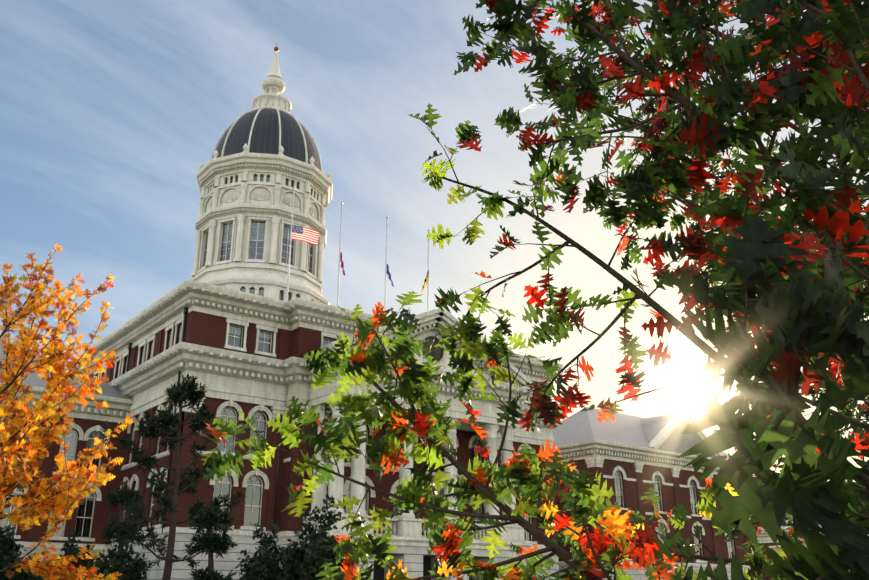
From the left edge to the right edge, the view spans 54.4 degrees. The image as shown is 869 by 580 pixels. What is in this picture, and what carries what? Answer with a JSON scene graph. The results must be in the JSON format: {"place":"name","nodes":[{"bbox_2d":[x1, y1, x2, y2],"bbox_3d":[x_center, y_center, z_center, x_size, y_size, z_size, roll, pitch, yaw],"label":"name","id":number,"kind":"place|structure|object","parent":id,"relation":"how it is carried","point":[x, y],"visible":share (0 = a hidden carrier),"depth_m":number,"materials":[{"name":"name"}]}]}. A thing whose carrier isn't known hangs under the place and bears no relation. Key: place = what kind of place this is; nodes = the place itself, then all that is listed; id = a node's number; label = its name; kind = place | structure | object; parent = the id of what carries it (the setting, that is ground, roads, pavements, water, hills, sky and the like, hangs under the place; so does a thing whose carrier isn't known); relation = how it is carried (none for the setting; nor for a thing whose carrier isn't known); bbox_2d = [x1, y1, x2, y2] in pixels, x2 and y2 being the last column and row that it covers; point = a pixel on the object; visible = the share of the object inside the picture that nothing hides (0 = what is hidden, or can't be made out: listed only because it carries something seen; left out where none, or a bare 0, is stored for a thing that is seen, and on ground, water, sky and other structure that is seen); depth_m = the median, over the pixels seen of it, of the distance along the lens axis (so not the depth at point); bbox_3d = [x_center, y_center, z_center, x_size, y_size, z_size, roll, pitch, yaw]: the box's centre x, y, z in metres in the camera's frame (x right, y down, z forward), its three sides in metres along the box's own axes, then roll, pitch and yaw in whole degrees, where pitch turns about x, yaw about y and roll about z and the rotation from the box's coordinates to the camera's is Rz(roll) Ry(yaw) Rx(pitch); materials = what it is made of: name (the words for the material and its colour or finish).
{"place":"outdoors","nodes":[
{"label":"outdoors","id":0,"kind":"place"},
{"bbox_2d":[0,243,132,579],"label":"golden oak tree","id":1,"kind":"object","parent":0,"point":[59,505],"depth_m":14.89,"materials":[{"name":"orange plant"}]},
{"bbox_2d":[0,494,362,579],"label":"shrubs","id":2,"kind":"object","parent":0,"point":[297,561],"depth_m":34.63,"materials":[{"name":"green plant"}]},
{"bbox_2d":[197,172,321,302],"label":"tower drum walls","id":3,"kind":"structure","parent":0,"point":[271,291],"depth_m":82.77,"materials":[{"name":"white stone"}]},
{"bbox_2d":[0,237,578,549],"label":"windows","id":4,"kind":"structure","parent":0,"point":[219,447],"depth_m":55.67,"materials":[{"name":"black"}]},
{"bbox_2d":[1,175,779,559],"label":"window glass","id":5,"kind":"object","parent":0,"point":[657,489],"visible":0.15,"depth_m":81.15,"materials":[{"name":"glass"}]},
{"bbox_2d":[0,222,807,554],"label":"window blinds","id":6,"kind":"object","parent":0,"point":[232,328],"depth_m":58.08,"materials":[{"name":"grey"}]},
{"bbox_2d":[320,307,532,385],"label":"pediment","id":7,"kind":"structure","parent":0,"point":[429,322],"depth_m":60.03,"materials":[{"name":"white stone"}]},
{"bbox_2d":[0,0,868,518],"label":"sky","id":8,"kind":"structure","parent":0,"point":[111,111],"materials":[{"name":"blue"}]},
{"bbox_2d":[196,0,868,579],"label":"oak","id":9,"kind":"object","parent":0,"point":[772,260],"depth_m":3.03,"materials":[{"name":"green plant"}]},
{"label":"ground","id":10,"kind":"structure","parent":0,"visible":0},
{"bbox_2d":[18,548,108,562],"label":"wing base walls","id":11,"kind":"structure","parent":10,"relation":"on","point":[58,551],"depth_m":54.02,"materials":[{"name":"stone"}]},
{"bbox_2d":[0,411,127,543],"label":"wing walls","id":12,"kind":"structure","parent":11,"relation":"on","point":[103,509],"depth_m":57.01,"materials":[{"name":"brick"}]},
{"bbox_2d":[99,373,244,579],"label":"pine trees","id":13,"kind":"object","parent":10,"relation":"on","point":[213,510],"depth_m":37.80,"materials":[{"name":"green plant"}]},
{"bbox_2d":[110,533,559,579],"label":"block base walls","id":14,"kind":"structure","parent":10,"relation":"on","point":[228,563],"depth_m":50.85,"materials":[{"name":"stone"}]},
{"bbox_2d":[92,314,546,544],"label":"central block walls","id":15,"kind":"structure","parent":14,"relation":"on","point":[215,334],"depth_m":55.66,"materials":[{"name":"brick"}]},
{"bbox_2d":[85,307,282,535],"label":"downspouts","id":16,"kind":"object","parent":15,"relation":"attached to","point":[185,311],"visible":0.4,"depth_m":54.19,"materials":[{"name":"metal"}]},
{"bbox_2d":[0,279,868,568],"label":"cornice","id":17,"kind":"structure","parent":15,"relation":"attached to","point":[232,375],"depth_m":56.85,"materials":[{"name":"white stone"}]},
{"bbox_2d":[286,187,428,310],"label":"flagpoles","id":18,"kind":"object","parent":17,"relation":"on","point":[339,260],"visible":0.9,"depth_m":69.17,"materials":[{"name":"silver metal"}]},
{"bbox_2d":[292,225,318,244],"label":"us flag","id":19,"kind":"object","parent":18,"relation":"attached to","point":[305,234],"visible":0.98,"depth_m":66.97,"materials":[{"name":"multicoloured fabric"}]},
{"bbox_2d":[340,252,344,275],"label":"state flag","id":20,"kind":"object","parent":18,"relation":"attached to","point":[342,264],"visible":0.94,"depth_m":68.87,"materials":[{"name":"fabric"}]},
{"bbox_2d":[387,264,393,286],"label":"blue flag","id":21,"kind":"object","parent":18,"relation":"attached to","point":[389,274],"visible":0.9,"depth_m":71.42,"materials":[{"name":"blue fabric"}]},
{"bbox_2d":[421,270,428,292],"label":"flag","id":22,"kind":"object","parent":18,"relation":"attached to","point":[425,280],"visible":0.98,"depth_m":73.92,"materials":[{"name":"yellow fabric"}]},
{"bbox_2d":[25,311,751,563],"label":"brick piers","id":23,"kind":"structure","parent":17,"relation":"on","point":[309,340],"depth_m":54.62,"materials":[{"name":"red brick"}]},
{"bbox_2d":[0,343,820,530],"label":"building roofs","id":24,"kind":"structure","parent":17,"relation":"on","point":[579,426],"depth_m":88.77,"materials":[{"name":"grey"}]},
{"bbox_2d":[309,403,517,524],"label":"portico columns","id":25,"kind":"structure","parent":17,"relation":"on","point":[336,486],"depth_m":54.69,"materials":[{"name":"white stone"}]},
{"bbox_2d":[372,521,484,538],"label":"portico balusters","id":26,"kind":"object","parent":17,"relation":"on","point":[428,531],"visible":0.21,"depth_m":55.49,"materials":[{"name":"white stone"}]},
{"bbox_2d":[659,420,700,453],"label":"roof section","id":27,"kind":"object","parent":17,"relation":"attached to","point":[676,440],"visible":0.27,"depth_m":91.79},
{"bbox_2d":[649,411,722,456],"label":"roof","id":28,"kind":"structure","parent":17,"relation":"attached to","point":[667,430],"depth_m":91.36,"materials":[{"name":"stone"}]},
{"bbox_3d":[-0.810,3.756,61.001,17.660,4.170,4.380,15,-25,-35],"label":"portico","id":29,"kind":"object","parent":17,"relation":"on","visible":0},
{"bbox_2d":[422,336,443,360],"bbox_3d":[-0.084,4.177,59.859,1.900,1.900,0.220,15,-25,-35],"label":"round window","id":30,"kind":"structure","parent":29,"relation":"attached to","point":[437,354],"depth_m":59.84,"materials":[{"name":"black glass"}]},
{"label":"block roof","id":31,"kind":"object","parent":17,"relation":"on","visible":0},
{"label":"tower plinth","id":32,"kind":"object","parent":31,"relation":"on","visible":0},
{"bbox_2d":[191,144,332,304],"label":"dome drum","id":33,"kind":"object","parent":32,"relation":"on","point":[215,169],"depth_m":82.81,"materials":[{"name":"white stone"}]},
{"bbox_2d":[212,108,319,169],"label":"dome","id":34,"kind":"structure","parent":33,"relation":"on","point":[265,137],"depth_m":86.27,"materials":[{"name":"black metal"}]},
{"bbox_2d":[211,107,321,171],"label":"dome ribs","id":35,"kind":"object","parent":34,"relation":"attached to","point":[250,136],"visible":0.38,"depth_m":87.43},
{"bbox_2d":[252,51,291,113],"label":"spire","id":36,"kind":"structure","parent":34,"relation":"on","point":[273,87],"depth_m":92.57,"materials":[{"name":"white stone"}]},
{"bbox_2d":[353,546,526,579],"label":"portico base walls","id":37,"kind":"structure","parent":10,"relation":"on","point":[411,558],"depth_m":54.10,"materials":[{"name":"white stone"}]},
{"bbox_2d":[373,556,473,579],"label":"doorways","id":38,"kind":"structure","parent":37,"relation":"in","point":[378,572],"depth_m":54.51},
{"bbox_2d":[559,565,754,579],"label":"wing base walls","id":39,"kind":"structure","parent":10,"relation":"on","point":[634,573],"depth_m":82.54,"materials":[{"name":"stone"}]},
{"bbox_2d":[556,459,746,563],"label":"wing walls","id":40,"kind":"structure","parent":39,"relation":"on","point":[630,493],"depth_m":87.79,"materials":[{"name":"brick"}]},
{"bbox_2d":[752,541,805,579],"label":"building walls","id":41,"kind":"structure","parent":10,"relation":"on","point":[767,555],"depth_m":117.15,"materials":[{"name":"brick"}]}
]}

